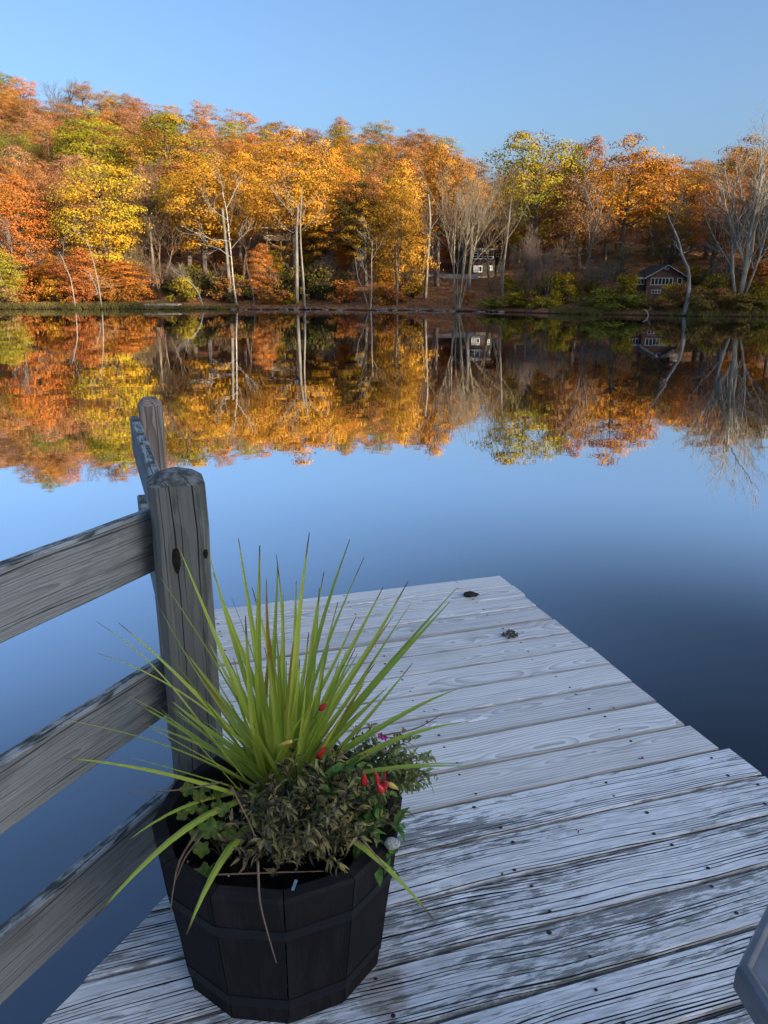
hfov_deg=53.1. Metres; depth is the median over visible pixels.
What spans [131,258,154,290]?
bare sapling
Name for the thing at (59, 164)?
autumn tree
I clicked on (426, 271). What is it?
tall tree
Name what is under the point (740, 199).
autumn tree
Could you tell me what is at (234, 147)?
autumn tree
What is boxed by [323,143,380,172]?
autumn tree
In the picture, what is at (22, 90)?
autumn tree
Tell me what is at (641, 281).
window
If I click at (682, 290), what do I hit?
shrub
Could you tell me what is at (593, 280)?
bare sapling
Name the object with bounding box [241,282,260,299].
shrub
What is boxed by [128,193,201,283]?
bare tree
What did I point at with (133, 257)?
bare sapling
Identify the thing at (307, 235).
autumn tree
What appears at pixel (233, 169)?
autumn tree
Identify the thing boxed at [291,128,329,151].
autumn tree
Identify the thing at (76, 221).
autumn tree
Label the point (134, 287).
shrub
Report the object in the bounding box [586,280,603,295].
shrub
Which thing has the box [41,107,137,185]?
autumn tree
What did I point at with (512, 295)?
shrub
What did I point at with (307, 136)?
autumn tree
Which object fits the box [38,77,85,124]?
bare tree
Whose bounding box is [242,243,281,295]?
autumn tree
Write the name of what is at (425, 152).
autumn tree
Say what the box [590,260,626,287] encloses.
bare sapling
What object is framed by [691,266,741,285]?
shrub
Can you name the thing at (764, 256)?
autumn tree
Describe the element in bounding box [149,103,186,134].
autumn tree
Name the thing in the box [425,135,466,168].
autumn tree
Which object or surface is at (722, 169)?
autumn tree
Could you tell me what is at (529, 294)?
shrub
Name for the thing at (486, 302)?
shrub
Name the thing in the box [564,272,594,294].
shrub
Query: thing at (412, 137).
autumn tree
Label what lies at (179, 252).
autumn tree
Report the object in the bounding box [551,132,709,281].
autumn tree
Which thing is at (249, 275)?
leaning sapling
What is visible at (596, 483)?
water
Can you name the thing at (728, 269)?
bare tree
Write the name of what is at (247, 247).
bare tree
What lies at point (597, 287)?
shrub
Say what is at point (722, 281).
shrub
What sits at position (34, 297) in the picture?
shrub
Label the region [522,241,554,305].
bare sapling
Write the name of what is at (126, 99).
autumn tree
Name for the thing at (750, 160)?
autumn tree
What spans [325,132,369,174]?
autumn tree
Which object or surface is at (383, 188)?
autumn tree
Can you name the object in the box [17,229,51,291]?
bare sapling
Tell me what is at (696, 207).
autumn tree
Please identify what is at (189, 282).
leaning sapling
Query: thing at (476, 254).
porch window
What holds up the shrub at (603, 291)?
on the ground at (426, 303)
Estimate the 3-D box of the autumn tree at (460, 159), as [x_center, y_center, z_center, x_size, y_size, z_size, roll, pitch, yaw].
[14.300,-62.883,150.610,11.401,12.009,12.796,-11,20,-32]
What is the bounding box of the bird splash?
[425,716,487,725]
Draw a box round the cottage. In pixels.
[618,264,686,297]
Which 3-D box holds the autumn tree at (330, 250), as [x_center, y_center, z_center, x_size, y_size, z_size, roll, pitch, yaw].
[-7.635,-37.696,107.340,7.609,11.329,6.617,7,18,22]
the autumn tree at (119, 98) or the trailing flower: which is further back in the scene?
the autumn tree at (119, 98)
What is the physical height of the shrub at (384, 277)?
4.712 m
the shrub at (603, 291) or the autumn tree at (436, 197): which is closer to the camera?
the shrub at (603, 291)
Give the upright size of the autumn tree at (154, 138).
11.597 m
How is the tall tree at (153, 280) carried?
on the ground at (426, 303)
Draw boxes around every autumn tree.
[0,73,20,111]
[0,83,31,137]
[0,95,28,141]
[0,105,9,150]
[0,119,18,167]
[0,132,50,185]
[0,144,48,190]
[0,157,32,214]
[0,174,69,292]
[0,175,34,252]
[0,183,33,278]
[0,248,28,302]
[2,96,58,152]
[5,108,56,169]
[7,75,39,116]
[12,162,69,253]
[15,121,85,178]
[15,159,65,250]
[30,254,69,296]
[32,100,95,140]
[37,130,69,192]
[37,153,154,289]
[39,247,108,294]
[40,152,77,206]
[40,167,125,255]
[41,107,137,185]
[42,122,87,153]
[46,118,87,217]
[57,130,107,156]
[58,80,101,123]
[59,153,106,236]
[74,115,100,140]
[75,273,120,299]
[80,161,125,245]
[85,115,116,161]
[87,89,123,133]
[87,134,136,194]
[89,107,148,137]
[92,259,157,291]
[95,93,123,119]
[97,141,135,206]
[103,122,146,167]
[107,111,230,229]
[109,93,147,151]
[113,107,150,154]
[115,165,167,246]
[116,152,163,230]
[117,139,166,176]
[118,97,156,138]
[133,110,183,151]
[133,147,182,186]
[134,130,174,152]
[139,175,191,269]
[140,110,184,146]
[141,156,196,236]
[147,171,193,256]
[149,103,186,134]
[155,156,252,274]
[156,132,201,179]
[172,156,216,238]
[176,139,227,180]
[177,129,227,166]
[177,179,232,268]
[182,150,242,184]
[183,100,225,141]
[183,128,223,158]
[188,120,214,153]
[188,150,285,266]
[190,176,241,250]
[207,136,254,178]
[211,129,244,173]
[215,121,251,154]
[217,108,264,144]
[218,138,252,195]
[221,126,347,281]
[221,164,265,219]
[223,142,271,182]
[231,163,285,257]
[238,132,267,164]
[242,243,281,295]
[251,171,285,244]
[252,124,281,158]
[253,146,293,191]
[256,120,298,154]
[264,131,303,160]
[265,221,301,273]
[272,176,321,256]
[279,138,366,255]
[280,171,338,264]
[285,139,333,176]
[285,159,324,183]
[286,131,319,159]
[287,149,320,182]
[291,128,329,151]
[305,198,353,282]
[314,124,357,174]
[316,178,371,254]
[322,165,377,270]
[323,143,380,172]
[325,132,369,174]
[326,156,356,211]
[326,178,387,278]
[329,116,355,156]
[333,158,379,214]
[334,199,386,284]
[343,151,386,189]
[351,119,398,162]
[355,143,395,197]
[358,131,385,153]
[359,165,391,256]
[360,157,443,300]
[364,144,403,181]
[365,178,420,263]
[370,141,426,185]
[379,133,411,177]
[381,176,424,219]
[394,186,434,264]
[395,147,431,181]
[396,130,429,158]
[398,165,432,211]
[401,127,442,164]
[402,138,486,286]
[407,141,438,171]
[408,161,452,196]
[413,166,462,250]
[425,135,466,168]
[431,162,483,220]
[432,185,477,268]
[435,150,481,180]
[443,156,488,193]
[444,168,488,237]
[458,199,523,255]
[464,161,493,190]
[469,129,601,283]
[470,182,498,199]
[481,195,513,242]
[482,176,521,224]
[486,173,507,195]
[495,180,541,263]
[504,181,562,267]
[520,161,618,270]
[527,161,557,183]
[537,198,585,264]
[540,165,616,271]
[543,144,601,268]
[547,248,578,292]
[550,134,618,267]
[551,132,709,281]
[581,181,652,265]
[595,163,628,183]
[599,240,654,291]
[611,180,636,232]
[619,162,652,179]
[628,156,690,259]
[630,181,696,248]
[642,199,707,265]
[667,167,701,183]
[669,180,704,236]
[672,161,723,214]
[672,171,739,259]
[681,158,721,176]
[682,175,751,269]
[682,187,720,249]
[690,203,737,280]
[698,134,767,204]
[706,162,739,222]
[706,171,754,256]
[710,191,767,260]
[718,153,754,175]
[720,159,767,265]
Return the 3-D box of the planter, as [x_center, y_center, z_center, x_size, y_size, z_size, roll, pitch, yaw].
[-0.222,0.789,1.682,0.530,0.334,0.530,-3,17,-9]
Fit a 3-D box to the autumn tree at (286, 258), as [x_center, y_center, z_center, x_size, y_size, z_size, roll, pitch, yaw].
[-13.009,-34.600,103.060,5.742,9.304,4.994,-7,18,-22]
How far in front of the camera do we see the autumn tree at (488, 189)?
151.64 m
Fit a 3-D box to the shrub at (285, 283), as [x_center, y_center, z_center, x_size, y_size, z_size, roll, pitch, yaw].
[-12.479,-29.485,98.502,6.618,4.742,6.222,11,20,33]
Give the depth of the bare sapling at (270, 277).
96.70 m
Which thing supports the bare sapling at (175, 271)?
on the ground at (426, 303)
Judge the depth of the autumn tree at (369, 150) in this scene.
155.01 m
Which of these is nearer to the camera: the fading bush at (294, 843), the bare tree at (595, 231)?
the fading bush at (294, 843)
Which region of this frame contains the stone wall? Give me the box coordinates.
[424,274,477,278]
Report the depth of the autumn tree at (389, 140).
171.07 m
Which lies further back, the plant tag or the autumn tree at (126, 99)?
the autumn tree at (126, 99)
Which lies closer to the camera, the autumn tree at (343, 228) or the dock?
the dock
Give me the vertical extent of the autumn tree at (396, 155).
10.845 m
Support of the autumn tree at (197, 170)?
on the ground at (426, 303)
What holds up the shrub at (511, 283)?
on the ground at (426, 303)
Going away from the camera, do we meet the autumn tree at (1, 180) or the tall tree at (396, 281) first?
the tall tree at (396, 281)
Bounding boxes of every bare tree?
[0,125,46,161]
[0,214,48,292]
[1,122,43,156]
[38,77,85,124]
[45,93,69,124]
[47,91,78,123]
[67,150,104,175]
[90,162,141,257]
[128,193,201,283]
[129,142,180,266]
[222,185,280,282]
[359,162,390,194]
[408,156,514,309]
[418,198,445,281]
[446,163,531,291]
[567,158,632,294]
[604,182,630,253]
[616,168,701,261]
[632,222,706,266]
[677,101,767,303]
[685,190,766,284]
[727,165,767,284]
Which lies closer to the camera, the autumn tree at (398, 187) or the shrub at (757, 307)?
the shrub at (757, 307)
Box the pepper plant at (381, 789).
[279,703,416,886]
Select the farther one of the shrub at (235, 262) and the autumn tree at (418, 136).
the autumn tree at (418, 136)
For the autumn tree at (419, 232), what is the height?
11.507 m
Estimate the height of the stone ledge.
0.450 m
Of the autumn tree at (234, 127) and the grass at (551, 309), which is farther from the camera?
the autumn tree at (234, 127)
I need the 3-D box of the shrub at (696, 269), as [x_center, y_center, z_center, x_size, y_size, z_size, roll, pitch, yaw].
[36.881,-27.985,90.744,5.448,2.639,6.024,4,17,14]
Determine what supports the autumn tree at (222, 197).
on the ground at (426, 303)
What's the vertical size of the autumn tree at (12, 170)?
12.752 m
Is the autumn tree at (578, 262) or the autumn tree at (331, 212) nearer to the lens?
the autumn tree at (578, 262)
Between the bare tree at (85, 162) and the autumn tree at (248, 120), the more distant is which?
the autumn tree at (248, 120)
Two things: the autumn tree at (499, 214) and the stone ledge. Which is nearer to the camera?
the stone ledge
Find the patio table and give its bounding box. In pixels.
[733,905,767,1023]
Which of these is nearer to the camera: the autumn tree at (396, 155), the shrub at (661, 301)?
the shrub at (661, 301)
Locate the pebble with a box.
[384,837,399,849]
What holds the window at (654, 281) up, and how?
in the cottage
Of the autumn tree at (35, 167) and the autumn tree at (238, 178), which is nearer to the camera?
the autumn tree at (35, 167)
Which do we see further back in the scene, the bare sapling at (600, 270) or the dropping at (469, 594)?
the bare sapling at (600, 270)
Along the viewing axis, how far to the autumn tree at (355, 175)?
111.31 m
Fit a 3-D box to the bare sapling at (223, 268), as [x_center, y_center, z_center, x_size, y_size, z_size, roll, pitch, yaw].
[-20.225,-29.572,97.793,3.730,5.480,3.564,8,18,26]
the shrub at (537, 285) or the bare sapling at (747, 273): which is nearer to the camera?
the bare sapling at (747, 273)
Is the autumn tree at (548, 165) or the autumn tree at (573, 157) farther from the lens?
the autumn tree at (548, 165)
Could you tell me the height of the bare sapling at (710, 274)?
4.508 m
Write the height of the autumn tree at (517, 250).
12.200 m
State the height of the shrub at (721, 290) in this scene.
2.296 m
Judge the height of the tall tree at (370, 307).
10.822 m
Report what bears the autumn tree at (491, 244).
on the ground at (426, 303)
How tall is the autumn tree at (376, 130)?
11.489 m
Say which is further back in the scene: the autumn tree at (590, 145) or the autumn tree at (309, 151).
the autumn tree at (309, 151)
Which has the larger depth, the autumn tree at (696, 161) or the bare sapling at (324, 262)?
the autumn tree at (696, 161)
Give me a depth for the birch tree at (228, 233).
94.29 m
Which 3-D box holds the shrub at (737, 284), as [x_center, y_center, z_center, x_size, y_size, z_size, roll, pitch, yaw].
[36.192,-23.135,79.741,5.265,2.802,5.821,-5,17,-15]
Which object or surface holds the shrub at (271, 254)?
on the ground at (426, 303)
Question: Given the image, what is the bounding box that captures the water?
[0,309,767,1023]
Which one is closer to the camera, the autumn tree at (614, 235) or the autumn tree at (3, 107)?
the autumn tree at (614, 235)
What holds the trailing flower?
in the planter
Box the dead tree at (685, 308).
[658,178,690,314]
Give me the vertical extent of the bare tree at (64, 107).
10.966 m
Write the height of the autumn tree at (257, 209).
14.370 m
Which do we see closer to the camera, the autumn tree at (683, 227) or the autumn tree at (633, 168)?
the autumn tree at (683, 227)
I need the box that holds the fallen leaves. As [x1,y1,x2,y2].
[35,258,758,311]
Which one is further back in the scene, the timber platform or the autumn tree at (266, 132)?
the autumn tree at (266, 132)
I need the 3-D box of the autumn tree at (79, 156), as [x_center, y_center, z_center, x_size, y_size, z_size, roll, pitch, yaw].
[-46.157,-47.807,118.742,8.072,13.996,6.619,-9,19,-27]
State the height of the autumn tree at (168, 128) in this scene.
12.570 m
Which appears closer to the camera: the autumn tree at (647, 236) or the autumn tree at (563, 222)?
the autumn tree at (563, 222)
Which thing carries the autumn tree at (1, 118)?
on the ground at (426, 303)
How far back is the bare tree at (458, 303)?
85.22 m
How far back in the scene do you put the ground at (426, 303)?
106.03 m
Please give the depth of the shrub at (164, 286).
101.03 m
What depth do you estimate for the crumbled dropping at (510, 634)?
3.19 m
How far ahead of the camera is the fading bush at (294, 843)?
1.51 m
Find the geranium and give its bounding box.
[176,780,236,877]
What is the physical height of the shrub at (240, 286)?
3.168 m
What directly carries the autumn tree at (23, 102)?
on the ground at (426, 303)
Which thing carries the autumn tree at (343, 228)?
on the ground at (426, 303)
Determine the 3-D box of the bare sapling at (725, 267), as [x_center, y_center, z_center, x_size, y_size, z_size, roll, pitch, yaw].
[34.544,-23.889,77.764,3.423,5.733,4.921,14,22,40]
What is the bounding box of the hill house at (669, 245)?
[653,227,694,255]
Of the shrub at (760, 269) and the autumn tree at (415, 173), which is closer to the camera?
the shrub at (760, 269)
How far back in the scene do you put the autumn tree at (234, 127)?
176.96 m
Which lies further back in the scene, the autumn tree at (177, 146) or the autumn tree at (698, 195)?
the autumn tree at (177, 146)
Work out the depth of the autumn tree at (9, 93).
178.40 m
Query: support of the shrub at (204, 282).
on the ground at (426, 303)
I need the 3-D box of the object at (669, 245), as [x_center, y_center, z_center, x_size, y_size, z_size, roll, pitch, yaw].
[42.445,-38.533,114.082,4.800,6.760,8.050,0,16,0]
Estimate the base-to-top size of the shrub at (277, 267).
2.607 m
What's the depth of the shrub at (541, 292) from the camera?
91.83 m
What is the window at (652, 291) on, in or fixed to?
in the cottage
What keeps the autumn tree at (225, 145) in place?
on the ground at (426, 303)
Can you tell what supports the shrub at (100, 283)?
on the ground at (426, 303)
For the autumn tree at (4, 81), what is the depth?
193.69 m
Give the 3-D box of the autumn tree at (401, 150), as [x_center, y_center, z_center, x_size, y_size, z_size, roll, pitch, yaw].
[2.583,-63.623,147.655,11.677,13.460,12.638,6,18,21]
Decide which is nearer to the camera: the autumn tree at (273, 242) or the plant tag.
the plant tag
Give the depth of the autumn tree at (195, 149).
145.63 m
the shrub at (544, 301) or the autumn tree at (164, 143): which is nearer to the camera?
the shrub at (544, 301)
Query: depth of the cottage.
84.29 m
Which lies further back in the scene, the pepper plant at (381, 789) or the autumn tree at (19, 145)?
the autumn tree at (19, 145)
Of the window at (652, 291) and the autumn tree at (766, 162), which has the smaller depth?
the window at (652, 291)
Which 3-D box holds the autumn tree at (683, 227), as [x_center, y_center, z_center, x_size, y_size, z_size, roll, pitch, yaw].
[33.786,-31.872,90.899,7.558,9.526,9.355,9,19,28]
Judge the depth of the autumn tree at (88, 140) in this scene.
150.72 m
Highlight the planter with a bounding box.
[151,742,401,1023]
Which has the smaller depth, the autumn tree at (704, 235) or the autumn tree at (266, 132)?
the autumn tree at (704, 235)
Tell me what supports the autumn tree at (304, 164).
on the ground at (426, 303)
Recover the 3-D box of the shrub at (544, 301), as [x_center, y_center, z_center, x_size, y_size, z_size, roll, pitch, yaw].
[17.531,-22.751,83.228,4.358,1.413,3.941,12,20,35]
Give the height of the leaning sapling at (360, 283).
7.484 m
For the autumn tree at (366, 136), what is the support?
on the ground at (426, 303)
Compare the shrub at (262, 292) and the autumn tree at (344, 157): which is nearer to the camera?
the shrub at (262, 292)
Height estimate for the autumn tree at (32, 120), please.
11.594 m
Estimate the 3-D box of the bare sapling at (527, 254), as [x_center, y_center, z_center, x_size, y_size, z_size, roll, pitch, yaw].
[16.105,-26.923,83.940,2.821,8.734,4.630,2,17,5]
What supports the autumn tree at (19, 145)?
on the ground at (426, 303)
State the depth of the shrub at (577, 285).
88.31 m
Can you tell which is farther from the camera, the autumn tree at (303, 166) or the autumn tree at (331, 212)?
the autumn tree at (303, 166)
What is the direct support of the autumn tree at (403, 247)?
on the ground at (426, 303)
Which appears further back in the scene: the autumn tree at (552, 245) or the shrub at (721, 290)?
the autumn tree at (552, 245)
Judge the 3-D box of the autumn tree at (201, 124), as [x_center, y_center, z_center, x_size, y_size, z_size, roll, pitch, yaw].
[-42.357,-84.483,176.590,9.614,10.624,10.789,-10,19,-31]
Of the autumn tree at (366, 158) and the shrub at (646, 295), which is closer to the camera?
the shrub at (646, 295)
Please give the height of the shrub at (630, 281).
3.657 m
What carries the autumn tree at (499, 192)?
on the ground at (426, 303)
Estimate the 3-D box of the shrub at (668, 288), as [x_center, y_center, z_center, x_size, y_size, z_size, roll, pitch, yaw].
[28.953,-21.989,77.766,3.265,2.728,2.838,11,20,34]
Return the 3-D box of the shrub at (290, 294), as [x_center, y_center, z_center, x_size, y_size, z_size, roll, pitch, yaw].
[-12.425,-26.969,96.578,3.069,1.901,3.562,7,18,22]
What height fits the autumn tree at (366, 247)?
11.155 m
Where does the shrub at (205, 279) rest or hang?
on the ground at (426, 303)
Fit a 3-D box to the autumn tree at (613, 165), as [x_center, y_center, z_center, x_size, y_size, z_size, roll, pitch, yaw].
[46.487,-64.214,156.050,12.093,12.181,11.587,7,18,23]
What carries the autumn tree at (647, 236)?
on the ground at (426, 303)
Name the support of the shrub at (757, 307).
on the ground at (426, 303)
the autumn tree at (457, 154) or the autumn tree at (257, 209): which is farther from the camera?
the autumn tree at (457, 154)
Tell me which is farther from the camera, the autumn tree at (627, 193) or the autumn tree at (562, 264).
the autumn tree at (627, 193)
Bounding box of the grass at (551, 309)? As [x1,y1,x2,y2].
[0,301,767,316]
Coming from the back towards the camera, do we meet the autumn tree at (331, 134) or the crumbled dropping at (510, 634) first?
the autumn tree at (331, 134)
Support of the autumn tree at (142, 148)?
on the ground at (426, 303)
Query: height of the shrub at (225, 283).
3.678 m
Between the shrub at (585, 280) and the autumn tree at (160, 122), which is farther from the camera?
the autumn tree at (160, 122)
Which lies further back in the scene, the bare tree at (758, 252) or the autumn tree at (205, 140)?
the autumn tree at (205, 140)
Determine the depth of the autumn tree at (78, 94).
189.41 m
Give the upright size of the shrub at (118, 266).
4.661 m
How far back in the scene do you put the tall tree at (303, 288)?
92.27 m
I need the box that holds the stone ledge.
[145,304,180,306]
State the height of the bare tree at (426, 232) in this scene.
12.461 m
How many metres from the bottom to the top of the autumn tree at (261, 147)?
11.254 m
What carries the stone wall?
on the ground at (426, 303)
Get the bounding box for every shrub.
[0,286,30,303]
[3,275,33,294]
[15,283,51,302]
[36,277,75,302]
[64,280,94,303]
[93,285,136,302]
[119,279,156,301]
[129,284,146,299]
[160,265,205,293]
[165,276,202,302]
[175,263,212,278]
[182,270,226,297]
[193,272,215,289]
[203,272,236,300]
[207,248,229,272]
[215,255,250,276]
[224,293,238,302]
[231,277,257,300]
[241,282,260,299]
[255,286,290,304]
[259,259,283,276]
[261,249,284,273]
[269,265,308,295]
[270,290,293,303]
[276,294,296,303]
[298,252,326,271]
[299,262,350,299]
[305,272,337,295]
[324,279,362,303]
[365,283,410,304]
[372,269,398,304]
[401,266,427,297]
[458,290,475,304]
[473,296,524,307]
[493,290,522,307]
[504,271,540,292]
[510,289,540,305]
[520,288,538,306]
[524,286,545,294]
[526,295,565,307]
[533,272,551,293]
[541,271,579,304]
[549,277,583,292]
[560,271,580,295]
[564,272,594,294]
[578,286,624,306]
[580,292,652,309]
[585,286,627,302]
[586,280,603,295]
[609,270,641,302]
[629,291,657,306]
[638,297,680,310]
[656,282,686,304]
[664,280,694,307]
[677,288,731,310]
[678,263,705,283]
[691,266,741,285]
[692,285,742,306]
[696,271,731,300]
[706,275,755,297]
[712,292,767,310]
[741,277,767,309]
[745,298,767,310]
[746,259,767,293]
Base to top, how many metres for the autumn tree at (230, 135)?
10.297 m
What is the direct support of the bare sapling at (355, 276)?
on the ground at (426, 303)
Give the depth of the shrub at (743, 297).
72.98 m
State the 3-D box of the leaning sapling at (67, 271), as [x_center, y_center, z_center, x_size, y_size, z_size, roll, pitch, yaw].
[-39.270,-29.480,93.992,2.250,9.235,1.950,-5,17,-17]
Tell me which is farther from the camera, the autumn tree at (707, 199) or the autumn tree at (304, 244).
the autumn tree at (304, 244)
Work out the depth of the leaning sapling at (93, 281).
94.26 m
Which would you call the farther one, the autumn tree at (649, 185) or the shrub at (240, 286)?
the autumn tree at (649, 185)
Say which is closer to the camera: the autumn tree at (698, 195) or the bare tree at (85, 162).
the autumn tree at (698, 195)
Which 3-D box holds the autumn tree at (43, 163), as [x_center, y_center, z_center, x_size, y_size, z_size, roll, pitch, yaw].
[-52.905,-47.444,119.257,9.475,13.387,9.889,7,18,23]
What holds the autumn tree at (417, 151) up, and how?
on the ground at (426, 303)
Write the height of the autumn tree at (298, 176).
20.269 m
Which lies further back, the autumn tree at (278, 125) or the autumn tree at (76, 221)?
the autumn tree at (278, 125)
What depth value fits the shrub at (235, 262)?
109.85 m
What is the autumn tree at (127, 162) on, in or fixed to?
on the ground at (426, 303)
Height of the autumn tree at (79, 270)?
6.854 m
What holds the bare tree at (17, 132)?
on the ground at (426, 303)
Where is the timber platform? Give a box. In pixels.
[260,227,298,270]
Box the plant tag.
[291,880,297,890]
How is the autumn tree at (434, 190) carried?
on the ground at (426, 303)
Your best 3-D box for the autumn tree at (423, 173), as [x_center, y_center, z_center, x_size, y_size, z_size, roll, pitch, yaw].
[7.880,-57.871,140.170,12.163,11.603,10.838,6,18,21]
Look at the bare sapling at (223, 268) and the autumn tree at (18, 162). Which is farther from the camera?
the autumn tree at (18, 162)
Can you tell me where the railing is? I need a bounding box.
[0,396,222,1003]
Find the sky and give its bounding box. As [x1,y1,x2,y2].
[0,0,767,188]
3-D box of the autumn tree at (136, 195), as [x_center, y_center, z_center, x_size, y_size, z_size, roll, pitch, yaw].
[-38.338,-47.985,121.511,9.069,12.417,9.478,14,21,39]
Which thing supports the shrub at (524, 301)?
on the ground at (426, 303)
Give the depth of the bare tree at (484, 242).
94.46 m
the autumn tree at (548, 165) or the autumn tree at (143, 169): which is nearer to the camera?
the autumn tree at (143, 169)
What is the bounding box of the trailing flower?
[231,723,437,805]
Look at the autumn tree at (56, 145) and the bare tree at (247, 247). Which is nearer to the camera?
the bare tree at (247, 247)
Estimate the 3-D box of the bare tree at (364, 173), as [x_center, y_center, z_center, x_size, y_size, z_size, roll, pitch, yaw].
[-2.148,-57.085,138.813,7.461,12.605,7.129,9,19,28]
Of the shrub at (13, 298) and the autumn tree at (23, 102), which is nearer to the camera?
the shrub at (13, 298)
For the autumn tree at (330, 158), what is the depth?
119.90 m
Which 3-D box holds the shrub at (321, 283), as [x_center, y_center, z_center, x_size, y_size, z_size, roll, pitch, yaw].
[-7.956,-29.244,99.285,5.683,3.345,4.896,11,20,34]
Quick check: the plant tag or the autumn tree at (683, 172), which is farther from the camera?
the autumn tree at (683, 172)
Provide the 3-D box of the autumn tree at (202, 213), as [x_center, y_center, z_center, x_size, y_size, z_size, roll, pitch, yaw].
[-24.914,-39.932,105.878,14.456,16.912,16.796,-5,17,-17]
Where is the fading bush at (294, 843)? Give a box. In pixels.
[214,739,399,877]
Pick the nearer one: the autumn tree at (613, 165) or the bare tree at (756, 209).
the bare tree at (756, 209)
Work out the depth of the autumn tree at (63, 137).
154.34 m
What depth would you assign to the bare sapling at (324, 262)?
99.47 m
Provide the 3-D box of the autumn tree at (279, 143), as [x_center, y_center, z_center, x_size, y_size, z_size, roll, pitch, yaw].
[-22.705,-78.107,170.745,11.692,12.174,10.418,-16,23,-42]
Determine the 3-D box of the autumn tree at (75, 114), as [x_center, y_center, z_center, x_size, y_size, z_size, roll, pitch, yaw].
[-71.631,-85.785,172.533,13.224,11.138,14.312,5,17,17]
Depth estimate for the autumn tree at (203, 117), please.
188.87 m
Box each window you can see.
[472,250,493,258]
[473,266,481,271]
[637,279,644,284]
[650,278,672,284]
[651,290,660,293]
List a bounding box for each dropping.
[463,591,478,596]
[501,629,517,638]
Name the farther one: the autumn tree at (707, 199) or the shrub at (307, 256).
the shrub at (307, 256)
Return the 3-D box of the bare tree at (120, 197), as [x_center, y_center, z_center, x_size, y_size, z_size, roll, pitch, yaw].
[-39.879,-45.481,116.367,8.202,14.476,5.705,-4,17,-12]
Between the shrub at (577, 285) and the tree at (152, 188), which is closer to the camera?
the shrub at (577, 285)
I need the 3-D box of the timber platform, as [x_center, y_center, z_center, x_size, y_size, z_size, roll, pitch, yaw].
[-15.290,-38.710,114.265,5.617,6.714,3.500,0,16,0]
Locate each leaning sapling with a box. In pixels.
[53,233,75,305]
[69,217,113,306]
[83,269,99,299]
[169,263,202,305]
[229,228,263,307]
[355,249,368,308]
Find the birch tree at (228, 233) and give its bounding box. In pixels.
[176,162,254,303]
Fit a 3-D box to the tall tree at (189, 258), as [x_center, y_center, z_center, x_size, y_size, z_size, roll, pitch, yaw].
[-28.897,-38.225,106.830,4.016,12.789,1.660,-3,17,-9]
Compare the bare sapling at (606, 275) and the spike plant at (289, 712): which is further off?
the bare sapling at (606, 275)
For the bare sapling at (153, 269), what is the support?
on the ground at (426, 303)
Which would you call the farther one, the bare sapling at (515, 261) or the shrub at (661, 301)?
the bare sapling at (515, 261)
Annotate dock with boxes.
[42,576,767,1023]
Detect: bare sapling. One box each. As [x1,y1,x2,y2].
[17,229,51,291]
[30,245,54,286]
[108,249,132,287]
[119,239,146,278]
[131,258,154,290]
[138,249,168,297]
[158,259,181,294]
[165,264,200,292]
[209,259,225,298]
[251,258,279,294]
[307,254,336,293]
[320,260,339,298]
[347,259,370,293]
[386,256,423,301]
[504,226,536,291]
[518,244,543,304]
[520,227,541,297]
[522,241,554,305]
[534,233,578,303]
[557,247,586,299]
[568,257,610,300]
[577,251,626,302]
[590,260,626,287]
[692,261,723,287]
[708,248,748,292]
[722,262,767,281]
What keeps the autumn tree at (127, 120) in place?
on the ground at (426, 303)
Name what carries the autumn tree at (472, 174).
on the ground at (426, 303)
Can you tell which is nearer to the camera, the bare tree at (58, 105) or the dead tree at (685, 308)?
the dead tree at (685, 308)
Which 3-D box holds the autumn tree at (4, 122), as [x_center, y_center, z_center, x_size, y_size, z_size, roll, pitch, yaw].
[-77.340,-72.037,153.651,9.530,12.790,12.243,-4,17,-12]
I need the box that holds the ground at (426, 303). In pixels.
[0,108,767,316]
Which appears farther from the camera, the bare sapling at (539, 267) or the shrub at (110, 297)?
the shrub at (110, 297)
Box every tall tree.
[148,201,162,289]
[162,191,191,274]
[204,191,236,296]
[262,183,319,303]
[276,171,327,306]
[352,214,387,308]
[386,201,410,304]
[413,191,452,298]
[467,197,496,300]
[485,156,541,297]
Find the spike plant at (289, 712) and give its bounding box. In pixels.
[62,532,474,962]
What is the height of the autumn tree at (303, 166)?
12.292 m
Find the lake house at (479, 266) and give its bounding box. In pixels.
[450,238,507,277]
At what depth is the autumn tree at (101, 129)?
158.45 m
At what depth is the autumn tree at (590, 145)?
106.19 m
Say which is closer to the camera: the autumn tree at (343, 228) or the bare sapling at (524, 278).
the bare sapling at (524, 278)
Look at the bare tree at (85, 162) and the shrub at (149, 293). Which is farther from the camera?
the bare tree at (85, 162)
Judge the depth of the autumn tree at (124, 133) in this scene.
156.87 m
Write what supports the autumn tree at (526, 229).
on the ground at (426, 303)
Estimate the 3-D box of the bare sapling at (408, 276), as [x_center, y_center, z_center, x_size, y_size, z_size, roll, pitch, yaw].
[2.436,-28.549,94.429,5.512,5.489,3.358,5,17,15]
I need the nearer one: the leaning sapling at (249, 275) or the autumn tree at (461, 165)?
the leaning sapling at (249, 275)
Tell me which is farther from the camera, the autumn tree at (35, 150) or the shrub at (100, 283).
the autumn tree at (35, 150)
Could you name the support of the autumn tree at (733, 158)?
on the ground at (426, 303)
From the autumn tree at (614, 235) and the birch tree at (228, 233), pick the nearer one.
the birch tree at (228, 233)
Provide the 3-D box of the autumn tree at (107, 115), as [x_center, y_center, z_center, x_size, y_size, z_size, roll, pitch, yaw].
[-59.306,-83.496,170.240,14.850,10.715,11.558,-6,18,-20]

